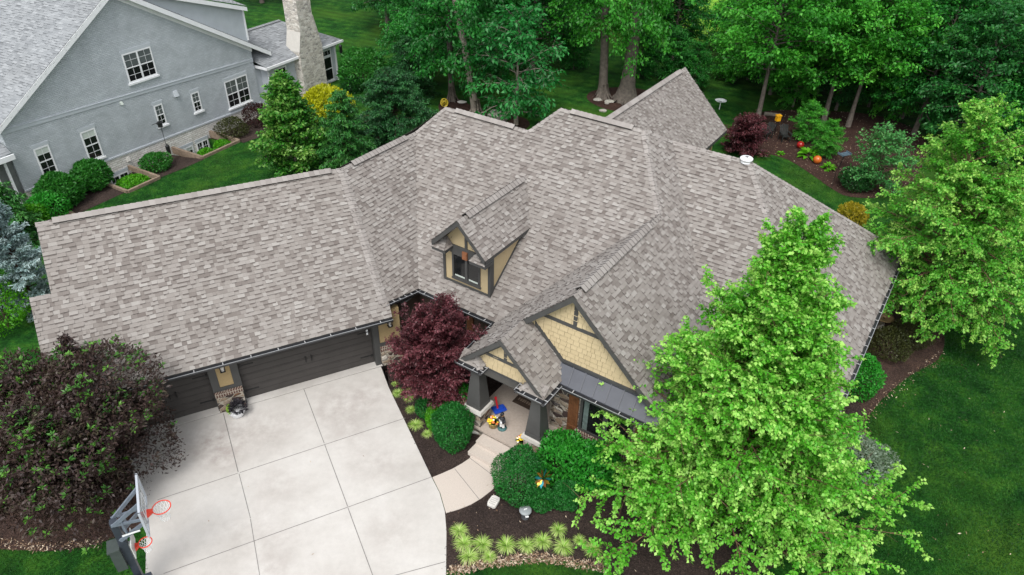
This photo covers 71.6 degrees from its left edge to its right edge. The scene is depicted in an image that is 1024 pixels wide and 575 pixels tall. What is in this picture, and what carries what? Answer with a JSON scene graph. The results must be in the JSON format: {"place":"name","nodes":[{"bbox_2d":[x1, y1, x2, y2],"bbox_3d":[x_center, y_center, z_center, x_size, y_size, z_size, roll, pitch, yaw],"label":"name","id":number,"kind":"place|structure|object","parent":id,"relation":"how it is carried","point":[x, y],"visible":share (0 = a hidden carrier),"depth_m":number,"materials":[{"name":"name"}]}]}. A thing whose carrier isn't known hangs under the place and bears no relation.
{"place":"outdoors","nodes":[
{"label":"outdoors","id":0,"kind":"place"},
{"bbox_2d":[144,362,382,431],"bbox_3d":[-9.370,4.148,26.744,9.450,0.155,0.438,-15,38,-22],"label":"garage apron","id":1,"kind":"object","parent":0,"point":[271,394],"visible":0.43,"depth_m":26.92,"materials":[{"name":"concrete"}]},
{"bbox_2d":[129,365,445,574],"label":"driveway","id":2,"kind":"structure","parent":0,"point":[401,530],"depth_m":23.15,"materials":[{"name":"concrete"}]},
{"bbox_2d":[106,473,170,574],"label":"basketball hoop","id":3,"kind":"object","parent":2,"relation":"on","point":[121,549],"visible":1,"depth_m":18.91,"materials":[{"name":"grey metal"}]},
{"bbox_2d":[226,398,247,418],"bbox_3d":[-9.959,4.349,25.710,0.804,0.738,0.776,-13,38,-19],"label":"planter bowl","id":4,"kind":"object","parent":2,"relation":"on","point":[236,408],"visible":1,"depth_m":25.66,"materials":[{"name":"white paint"}]},
{"bbox_2d":[433,456,516,512],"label":"front walk","id":5,"kind":"structure","parent":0,"point":[456,491],"depth_m":23.55,"materials":[{"name":"concrete"}]},
{"bbox_2d":[0,0,1023,574],"bbox_3d":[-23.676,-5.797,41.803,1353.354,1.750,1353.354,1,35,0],"label":"lawn","id":6,"kind":"structure","parent":0,"point":[362,28],"depth_m":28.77,"materials":[{"name":"plant"}]},
{"bbox_2d":[0,270,31,337],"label":"bush","id":7,"kind":"object","parent":6,"relation":"on","point":[6,321],"visible":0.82,"depth_m":29.04,"materials":[{"name":"green plant"}]},
{"bbox_2d":[0,199,50,321],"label":"blue spruce","id":8,"kind":"object","parent":6,"relation":"on","point":[25,272],"visible":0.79,"depth_m":28.97,"materials":[{"name":"plant"}]},
{"bbox_2d":[0,387,145,550],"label":"purple shrub mulch bed","id":9,"kind":"object","parent":6,"relation":"on","point":[7,534],"visible":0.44,"depth_m":21.87,"materials":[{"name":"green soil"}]},
{"bbox_2d":[0,330,187,554],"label":"purple shrub","id":10,"kind":"object","parent":9,"relation":"on","point":[58,444],"visible":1,"depth_m":20.72,"materials":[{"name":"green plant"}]},
{"bbox_2d":[0,300,944,574],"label":"mulch chips","id":11,"kind":"object","parent":9,"relation":"on","point":[536,514],"visible":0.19,"depth_m":22.31,"materials":[{"name":"brown wood"}]},
{"bbox_2d":[24,183,123,228],"bbox_3d":[-24.934,-3.568,37.071,2.750,0.001,8.750,19,39,23],"label":"neighbour mulch bed","id":12,"kind":"object","parent":6,"relation":"on","point":[93,199],"visible":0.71,"depth_m":39.00,"materials":[{"name":"brown soil"}]},
{"bbox_2d":[0,180,43,249],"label":"conifer","id":13,"kind":"object","parent":12,"relation":"on","point":[10,198],"visible":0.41,"depth_m":34.12,"materials":[{"name":"plant"}]},
{"bbox_2d":[20,202,51,229],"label":"bush","id":14,"kind":"object","parent":12,"relation":"on","point":[30,207],"visible":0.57,"depth_m":35.95,"materials":[{"name":"green plant"}]},
{"bbox_2d":[24,189,72,220],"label":"bush","id":15,"kind":"object","parent":12,"relation":"on","point":[39,198],"visible":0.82,"depth_m":36.57,"materials":[{"name":"green plant"}]},
{"bbox_2d":[30,171,86,209],"bbox_3d":[-24.232,-5.241,37.917,2.578,1.908,2.562,1,35,0],"label":"round bush","id":16,"kind":"object","parent":12,"relation":"on","point":[71,187],"visible":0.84,"depth_m":37.48,"materials":[{"name":"green plant"}]},
{"bbox_2d":[69,158,113,192],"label":"round bush","id":17,"kind":"object","parent":12,"relation":"on","point":[100,171],"visible":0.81,"depth_m":39.23,"materials":[{"name":"green plant"}]},
{"bbox_2d":[99,165,160,192],"bbox_3d":[-22.059,-6.198,40.857,2.726,0.325,2.250,19,39,23],"label":"timber edging","id":18,"kind":"object","parent":6,"relation":"on","point":[154,177],"visible":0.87,"depth_m":40.66,"materials":[{"name":"wood"}]},
{"bbox_2d":[115,173,149,189],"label":"ground cover","id":19,"kind":"object","parent":6,"relation":"on","point":[129,180],"visible":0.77,"depth_m":40.70,"materials":[{"name":"green plant"}]},
{"bbox_2d":[129,155,203,176],"bbox_3d":[-20.902,-7.329,42.916,3.100,0.450,3.130,19,39,23],"label":"neighbour mulch bed","id":20,"kind":"object","parent":6,"relation":"on","point":[179,162],"visible":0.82,"depth_m":42.92,"materials":[{"name":"brown soil"}]},
{"bbox_2d":[137,151,172,172],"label":"loose bush","id":21,"kind":"object","parent":20,"relation":"on","point":[151,157],"visible":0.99,"depth_m":41.86,"materials":[{"name":"green plant"}]},
{"bbox_2d":[0,0,343,207],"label":"neighbour house","id":22,"kind":"structure","parent":6,"relation":"on","point":[110,82],"depth_m":40.93,"materials":[{"name":"grey paint"}]},
{"bbox_2d":[30,140,57,174],"bbox_3d":[-24.990,-6.885,37.969,0.055,1.800,0.930,19,39,23],"label":"window","id":23,"kind":"structure","parent":22,"relation":"in","point":[42,151],"depth_m":37.91,"materials":[{"name":"white paint"}]},
{"bbox_2d":[78,124,106,159],"bbox_3d":[-23.666,-8.093,39.974,0.120,2.050,1.060,19,39,23],"label":"window","id":24,"kind":"structure","parent":22,"relation":"in","point":[88,134],"depth_m":39.94,"materials":[{"name":"white paint"}]},
{"bbox_2d":[119,42,159,85],"bbox_3d":[-21.551,-12.946,41.088,0.120,1.970,2.060,19,39,23],"label":"window","id":25,"kind":"structure","parent":22,"relation":"in","point":[138,61],"depth_m":41.08,"materials":[{"name":"white paint"}]},
{"bbox_2d":[152,99,169,128],"bbox_3d":[-21.414,-10.562,43.213,0.120,1.610,0.760,19,39,23],"label":"window","id":26,"kind":"structure","parent":22,"relation":"in","point":[158,107],"depth_m":43.17,"materials":[{"name":"white paint"}]},
{"bbox_2d":[189,88,204,114],"bbox_3d":[-20.095,-11.876,45.211,0.120,1.560,0.780,19,39,23],"label":"window","id":27,"kind":"structure","parent":22,"relation":"in","point":[194,93],"depth_m":45.22,"materials":[{"name":"white paint"}]},
{"bbox_2d":[222,71,252,110],"bbox_3d":[-18.473,-13.271,47.837,0.120,2.150,2.120,19,39,23],"label":"window","id":28,"kind":"structure","parent":22,"relation":"in","point":[237,89],"depth_m":47.83,"materials":[{"name":"white paint"}]},
{"bbox_2d":[324,55,335,83],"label":"window","id":29,"kind":"structure","parent":22,"relation":"in","point":[327,60],"depth_m":54.25,"materials":[{"name":"white paint"}]},
{"bbox_2d":[171,130,239,158],"bbox_3d":[-19.329,-8.949,44.969,2.726,0.475,3.110,19,39,23],"label":"timber edging","id":30,"kind":"object","parent":6,"relation":"on","point":[189,154],"visible":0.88,"depth_m":44.21,"materials":[{"name":"wood"}]},
{"bbox_2d":[209,118,266,142],"bbox_3d":[-16.938,-10.991,48.229,3.800,0.450,6.060,19,39,23],"label":"neighbour mulch bed","id":31,"kind":"object","parent":6,"relation":"on","point":[251,135],"visible":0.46,"depth_m":46.96,"materials":[{"name":"brown soil"}]},
{"bbox_2d":[212,116,249,139],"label":"loose bush","id":32,"kind":"object","parent":31,"relation":"on","point":[234,121],"visible":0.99,"depth_m":45.84,"materials":[{"name":"brown plant"}]},
{"bbox_2d":[241,102,266,127],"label":"red bush","id":33,"kind":"object","parent":31,"relation":"on","point":[254,108],"visible":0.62,"depth_m":47.48,"materials":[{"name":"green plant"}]},
{"bbox_2d":[248,69,328,177],"bbox_3d":[-12.522,-9.135,39.934,4.452,6.437,4.403,1,35,0],"label":"young tulip tree","id":34,"kind":"object","parent":6,"relation":"on","point":[288,118],"visible":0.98,"depth_m":39.21,"materials":[{"name":"green plant"}]},
{"bbox_2d":[302,83,354,120],"bbox_3d":[-12.700,-12.893,48.744,4.244,2.322,4.240,1,35,0],"label":"gold shrub","id":35,"kind":"object","parent":6,"relation":"on","point":[313,94],"visible":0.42,"depth_m":47.67,"materials":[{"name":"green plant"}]},
{"bbox_2d":[314,89,376,168],"bbox_3d":[-9.460,-8.378,40.257,4.170,5.679,4.146,1,35,0],"label":"hemlock tree","id":36,"kind":"object","parent":6,"relation":"on","point":[339,142],"visible":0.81,"depth_m":39.78,"materials":[{"name":"plant"}]},
{"bbox_2d":[340,75,364,93],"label":"bush","id":37,"kind":"object","parent":6,"relation":"on","point":[345,86],"visible":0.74,"depth_m":52.56,"materials":[{"name":"green plant"}]},
{"bbox_2d":[336,46,385,88],"bbox_3d":[-11.278,-16.493,53.365,4.099,2.916,4.008,1,35,0],"label":"round bush","id":38,"kind":"object","parent":6,"relation":"on","point":[353,54],"visible":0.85,"depth_m":52.57,"materials":[{"name":"green plant"}]},
{"bbox_2d":[350,0,417,29],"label":"forest tree","id":39,"kind":"object","parent":6,"relation":"on","point":[377,4],"visible":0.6,"depth_m":64.13,"materials":[{"name":"green plant"}]},
{"bbox_2d":[345,66,439,152],"bbox_3d":[-7.268,-10.207,43.553,7.028,6.618,6.705,29,43,33],"label":"spruce tree","id":40,"kind":"object","parent":6,"relation":"on","point":[383,123],"visible":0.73,"depth_m":42.15,"materials":[{"name":"plant"}]},
{"bbox_2d":[374,4,445,82],"bbox_3d":[-7.516,-18.203,53.121,5.598,6.073,5.229,-23,42,-30],"label":"forest tree","id":41,"kind":"object","parent":6,"relation":"on","point":[388,38],"visible":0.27,"depth_m":52.42,"materials":[{"name":"green plant"}]},
{"bbox_2d":[386,35,442,104],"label":"spruce tree","id":42,"kind":"object","parent":6,"relation":"on","point":[404,64],"visible":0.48,"depth_m":50.29,"materials":[{"name":"plant"}]},
{"bbox_2d":[378,0,479,61],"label":"forest tree","id":43,"kind":"object","parent":6,"relation":"on","point":[392,10],"visible":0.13,"depth_m":56.99,"materials":[{"name":"green plant"}]},
{"bbox_2d":[387,361,501,477],"bbox_3d":[-2.664,3.192,28.263,5.328,0.001,11.154,1,35,0],"label":"court mulch bed","id":44,"kind":"object","parent":6,"relation":"on","point":[430,453],"visible":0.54,"depth_m":25.02,"materials":[{"name":"brown soil"}]},
{"bbox_2d":[414,396,433,419],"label":"clipped arborvitae","id":45,"kind":"object","parent":44,"relation":"on","point":[420,401],"visible":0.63,"depth_m":25.74,"materials":[{"name":"plant"}]},
{"bbox_2d":[384,291,487,409],"bbox_3d":[-2.602,2.296,25.125,3.980,5.132,3.584,1,35,0],"label":"japanese maple","id":46,"kind":"object","parent":44,"relation":"on","point":[429,348],"visible":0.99,"depth_m":24.31,"materials":[{"name":"red plant"}]},
{"bbox_2d":[430,400,475,454],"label":"clipped arborvitae","id":47,"kind":"object","parent":44,"relation":"on","point":[447,413],"visible":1,"depth_m":24.32,"materials":[{"name":"plant"}]},
{"bbox_2d":[391,0,531,112],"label":"tall tree","id":48,"kind":"object","parent":6,"relation":"on","point":[459,11],"visible":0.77,"depth_m":46.23,"materials":[{"name":"green plant"}]},
{"bbox_2d":[26,67,902,484],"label":"house","id":49,"kind":"structure","parent":6,"relation":"on","point":[562,255],"depth_m":25.82,"materials":[{"name":"grey"}]},
{"bbox_2d":[133,372,217,424],"bbox_3d":[-11.995,3.767,25.067,2.580,2.310,0.177,-15,38,-22],"label":"garage door","id":50,"kind":"structure","parent":49,"relation":"in","point":[192,394],"depth_m":25.38,"materials":[{"name":"wood"}]},
{"bbox_2d":[237,328,373,397],"bbox_3d":[-7.710,2.626,26.825,4.960,2.310,0.177,-15,38,-22],"label":"garage door","id":51,"kind":"structure","parent":49,"relation":"in","point":[286,368],"depth_m":26.93,"materials":[{"name":"black metal"}]},
{"bbox_2d":[452,252,480,289],"bbox_3d":[-1.718,-0.644,26.533,1.360,1.180,0.060,22,40,27],"label":"window","id":52,"kind":"structure","parent":49,"relation":"in","point":[462,271],"depth_m":26.57,"materials":[{"name":"glass"}]},
{"bbox_2d":[574,399,633,459],"bbox_3d":[3.068,4.633,23.555,2.130,1.770,0.170,22,40,27],"label":"window","id":53,"kind":"structure","parent":49,"relation":"in","point":[586,427],"depth_m":23.71,"materials":[{"name":"glass"}]},
{"bbox_2d":[438,99,529,128],"bbox_3d":[-2.320,-12.041,49.819,7.864,0.001,3.416,23,41,28],"label":"boulder mulch bed","id":54,"kind":"object","parent":6,"relation":"on","point":[523,122],"visible":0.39,"depth_m":50.70,"materials":[{"name":"brown soil"}]},
{"bbox_2d":[397,0,505,102],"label":"tall tree","id":55,"kind":"object","parent":54,"relation":"on","point":[451,95],"visible":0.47,"depth_m":48.43,"materials":[{"name":"green plant"}]},
{"bbox_2d":[458,0,568,124],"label":"understory tree","id":56,"kind":"object","parent":54,"relation":"on","point":[521,42],"visible":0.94,"depth_m":45.24,"materials":[{"name":"green plant"}]},
{"bbox_2d":[440,0,547,51],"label":"forest tree","id":57,"kind":"object","parent":6,"relation":"on","point":[515,1],"visible":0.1,"depth_m":53.67,"materials":[{"name":"green plant"}]},
{"bbox_2d":[1,110,1018,574],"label":"leaf litter","id":58,"kind":"object","parent":6,"relation":"on","point":[517,558],"visible":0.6,"depth_m":21.27,"materials":[{"name":"plant"}]},
{"bbox_2d":[493,0,600,73],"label":"forest tree","id":59,"kind":"object","parent":6,"relation":"on","point":[542,32],"visible":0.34,"depth_m":54.47,"materials":[{"name":"green plant"}]},
{"bbox_2d":[556,21,595,68],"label":"forest tree","id":60,"kind":"object","parent":6,"relation":"on","point":[574,55],"visible":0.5,"depth_m":57.43,"materials":[{"name":"green plant"}]},
{"bbox_2d":[587,87,645,110],"bbox_3d":[8.208,-14.157,53.167,5.210,0.001,5.026,1,35,0],"label":"trunk mulch ring","id":61,"kind":"object","parent":6,"relation":"on","point":[609,106],"visible":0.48,"depth_m":52.73,"materials":[{"name":"brown soil"}]},
{"bbox_2d":[543,0,672,100],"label":"tall tree","id":62,"kind":"object","parent":61,"relation":"on","point":[602,92],"visible":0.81,"depth_m":49.71,"materials":[{"name":"green plant"}]},
{"bbox_2d":[559,0,695,104],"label":"tall tree","id":63,"kind":"object","parent":61,"relation":"on","point":[626,92],"visible":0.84,"depth_m":48.83,"materials":[{"name":"green plant"}]},
{"bbox_2d":[621,23,663,78],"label":"forest tree","id":64,"kind":"object","parent":6,"relation":"on","point":[647,52],"visible":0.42,"depth_m":55.57,"materials":[{"name":"green plant"}]},
{"bbox_2d":[445,392,862,574],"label":"front mulch bed","id":65,"kind":"object","parent":6,"relation":"on","point":[684,569],"visible":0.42,"depth_m":22.03,"materials":[{"name":"brown soil"}]},
{"bbox_2d":[449,522,469,539],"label":"grass tuft","id":66,"kind":"object","parent":65,"relation":"on","point":[459,529],"visible":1,"depth_m":22.01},
{"bbox_2d":[453,534,474,554],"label":"grass tuft","id":67,"kind":"object","parent":65,"relation":"on","point":[464,542],"visible":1,"depth_m":21.65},
{"bbox_2d":[457,544,480,564],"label":"grass tuft","id":68,"kind":"object","parent":65,"relation":"on","point":[470,555],"visible":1,"depth_m":21.30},
{"bbox_2d":[471,533,493,553],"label":"grass tuft","id":69,"kind":"object","parent":65,"relation":"on","point":[483,543],"visible":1,"depth_m":21.64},
{"bbox_2d":[495,533,515,554],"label":"grass tuft","id":70,"kind":"object","parent":65,"relation":"on","point":[506,544],"visible":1,"depth_m":21.61,"materials":[{"name":"plant"}]},
{"bbox_2d":[489,443,544,508],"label":"clipped arborvitae","id":71,"kind":"object","parent":65,"relation":"on","point":[514,465],"visible":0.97,"depth_m":22.19,"materials":[{"name":"plant"}]},
{"bbox_2d":[517,537,535,554],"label":"grass tuft","id":72,"kind":"object","parent":65,"relation":"on","point":[527,547],"visible":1,"depth_m":21.63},
{"bbox_2d":[532,530,552,551],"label":"grass tuft","id":73,"kind":"object","parent":65,"relation":"on","point":[543,541],"visible":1,"depth_m":21.77,"materials":[{"name":"plant"}]},
{"bbox_2d":[529,484,555,513],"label":"clipped arborvitae","id":74,"kind":"object","parent":65,"relation":"on","point":[546,493],"visible":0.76,"depth_m":22.41,"materials":[{"name":"plant"}]},
{"bbox_2d":[533,426,590,487],"bbox_3d":[1.638,5.570,23.526,2.018,1.837,2.005,1,35,0],"label":"leafy shrub","id":75,"kind":"object","parent":65,"relation":"on","point":[563,444],"visible":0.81,"depth_m":22.99,"materials":[{"name":"green plant"}]},
{"bbox_2d":[551,535,573,555],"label":"grass tuft","id":76,"kind":"object","parent":65,"relation":"on","point":[562,546],"visible":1,"depth_m":21.62,"materials":[{"name":"plant"}]},
{"bbox_2d":[551,479,579,510],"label":"clipped arborvitae","id":77,"kind":"object","parent":65,"relation":"on","point":[561,490],"visible":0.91,"depth_m":22.49,"materials":[{"name":"plant"}]},
{"bbox_2d":[566,438,621,491],"bbox_3d":[2.693,5.808,23.331,1.915,1.718,1.826,1,35,0],"label":"leafy shrub","id":78,"kind":"object","parent":65,"relation":"on","point":[589,445],"visible":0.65,"depth_m":22.82,"materials":[{"name":"green plant"}]},
{"bbox_2d":[564,205,934,574],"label":"river birch","id":79,"kind":"object","parent":65,"relation":"on","point":[754,414],"visible":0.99,"depth_m":19.05,"materials":[{"name":"green plant"}]},
{"bbox_2d":[654,25,699,78],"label":"forest tree","id":80,"kind":"object","parent":6,"relation":"on","point":[679,34],"visible":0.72,"depth_m":54.69,"materials":[{"name":"green plant"}]},
{"bbox_2d":[642,0,721,60],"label":"forest tree","id":81,"kind":"object","parent":6,"relation":"on","point":[696,14],"visible":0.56,"depth_m":57.65,"materials":[{"name":"green plant"}]},
{"bbox_2d":[674,40,720,88],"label":"forest tree","id":82,"kind":"object","parent":6,"relation":"on","point":[696,55],"visible":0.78,"depth_m":53.37,"materials":[{"name":"green plant"}]},
{"bbox_2d":[702,0,737,49],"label":"forest tree","id":83,"kind":"object","parent":6,"relation":"on","point":[722,17],"visible":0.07,"depth_m":60.73,"materials":[{"name":"green plant"}]},
{"bbox_2d":[708,7,758,82],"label":"maple tree","id":84,"kind":"object","parent":6,"relation":"on","point":[721,49],"visible":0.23,"depth_m":55.38,"materials":[{"name":"green plant"}]},
{"bbox_2d":[721,109,771,156],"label":"japanese maple","id":85,"kind":"object","parent":6,"relation":"on","point":[747,134],"visible":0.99,"depth_m":44.23,"materials":[{"name":"red plant"}]},
{"bbox_2d":[733,1,827,94],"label":"maple tree","id":86,"kind":"object","parent":6,"relation":"on","point":[770,89],"visible":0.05,"depth_m":52.21,"materials":[{"name":"green plant"}]},
{"bbox_2d":[732,110,927,197],"bbox_3d":[21.489,-9.056,46.402,13.081,0.001,13.618,1,35,0],"label":"back mulch bed","id":87,"kind":"object","parent":6,"relation":"on","point":[788,148],"visible":0.57,"depth_m":46.65,"materials":[{"name":"brown soil"}]},
{"bbox_2d":[705,0,860,117],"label":"maple tree","id":88,"kind":"object","parent":87,"relation":"on","point":[768,13],"visible":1,"depth_m":44.09,"materials":[{"name":"green plant"}]},
{"bbox_2d":[789,97,826,144],"bbox_3d":[19.609,-11.033,46.611,2.709,2.939,2.530,16,38,20],"label":"shrub","id":89,"kind":"object","parent":87,"relation":"on","point":[812,110],"visible":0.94,"depth_m":46.33,"materials":[{"name":"green plant"}]},
{"bbox_2d":[809,118,848,159],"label":"shrub","id":90,"kind":"object","parent":87,"relation":"on","point":[829,130],"visible":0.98,"depth_m":44.42,"materials":[{"name":"green plant"}]},
{"bbox_2d":[774,0,924,122],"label":"maple tree","id":91,"kind":"object","parent":87,"relation":"on","point":[835,69],"visible":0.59,"depth_m":44.84,"materials":[{"name":"green plant"}]},
{"bbox_2d":[837,166,877,192],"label":"round bush","id":92,"kind":"object","parent":87,"relation":"on","point":[845,178],"visible":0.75,"depth_m":41.01,"materials":[{"name":"green plant"}]},
{"bbox_2d":[811,0,950,126],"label":"maple tree","id":93,"kind":"object","parent":87,"relation":"on","point":[894,36],"visible":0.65,"depth_m":44.39,"materials":[{"name":"green plant"}]},
{"bbox_2d":[843,121,919,193],"bbox_3d":[21.192,-7.350,40.474,4.153,4.074,4.219,1,35,0],"label":"dogwood tree","id":94,"kind":"object","parent":87,"relation":"on","point":[881,135],"visible":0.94,"depth_m":40.16,"materials":[{"name":"green plant"}]},
{"bbox_2d":[867,1,972,123],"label":"maple tree","id":95,"kind":"object","parent":87,"relation":"on","point":[902,112],"visible":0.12,"depth_m":48.88,"materials":[{"name":"green plant"}]},
{"bbox_2d":[869,0,1008,136],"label":"forest tree","id":96,"kind":"object","parent":87,"relation":"on","point":[947,9],"visible":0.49,"depth_m":44.71,"materials":[{"name":"green plant"}]},
{"bbox_2d":[817,31,879,110],"bbox_3d":[23.706,-15.548,50.356,4.933,6.147,4.608,4,35,4],"label":"forest tree","id":97,"kind":"object","parent":6,"relation":"on","point":[846,90],"visible":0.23,"depth_m":50.25,"materials":[{"name":"green plant"}]},
{"bbox_2d":[837,200,869,226],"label":"yellow shrub","id":98,"kind":"object","parent":6,"relation":"on","point":[846,207],"visible":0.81,"depth_m":37.81,"materials":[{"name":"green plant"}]},
{"bbox_2d":[832,430,900,491],"bbox_3d":[11.760,5.747,23.796,2.083,1.638,2.006,30,44,34],"label":"grey shrub","id":99,"kind":"object","parent":6,"relation":"on","point":[873,445],"visible":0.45,"depth_m":23.40,"materials":[{"name":"plant"}]},
{"bbox_2d":[851,30,910,106],"bbox_3d":[26.627,-15.863,51.383,4.712,5.597,4.636,21,40,26],"label":"maple tree","id":100,"kind":"object","parent":6,"relation":"on","point":[869,92],"visible":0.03,"depth_m":51.07,"materials":[{"name":"green plant"}]},
{"bbox_2d":[850,302,944,430],"bbox_3d":[15.633,3.095,29.019,3.014,0.001,10.007,23,41,28],"label":"side mulch bed","id":101,"kind":"object","parent":6,"relation":"on","point":[890,371],"visible":0.41,"depth_m":29.07,"materials":[{"name":"brown soil"}]},
{"bbox_2d":[849,352,886,402],"bbox_3d":[13.387,3.334,26.923,1.458,2.019,1.540,1,35,0],"label":"holly bush","id":102,"kind":"object","parent":101,"relation":"on","point":[868,367],"visible":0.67,"depth_m":26.48,"materials":[{"name":"green plant"}]},
{"bbox_2d":[867,325,914,362],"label":"bronze shrub","id":103,"kind":"object","parent":101,"relation":"on","point":[903,339],"visible":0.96,"depth_m":28.80,"materials":[{"name":"brown plant"}]},
{"bbox_2d":[889,317,935,350],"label":"bronze shrub","id":104,"kind":"object","parent":101,"relation":"on","point":[912,326],"visible":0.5,"depth_m":29.49,"materials":[{"name":"brown plant"}]},
{"bbox_2d":[862,92,1023,368],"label":"river birch","id":105,"kind":"object","parent":101,"relation":"on","point":[990,195],"visible":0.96,"depth_m":27.30,"materials":[{"name":"green plant"}]},
{"bbox_2d":[913,0,1023,153],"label":"forest tree","id":106,"kind":"object","parent":6,"relation":"on","point":[1008,15],"visible":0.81,"depth_m":42.03,"materials":[{"name":"green plant"}]},
{"bbox_2d":[960,50,1023,171],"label":"forest tree","id":107,"kind":"object","parent":6,"relation":"on","point":[1017,87],"visible":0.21,"depth_m":42.32,"materials":[{"name":"green plant"}]},
{"bbox_2d":[768,46,826,108],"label":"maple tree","id":108,"kind":"object","parent":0,"point":[791,84],"visible":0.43,"depth_m":51.20,"materials":[{"name":"green plant"}]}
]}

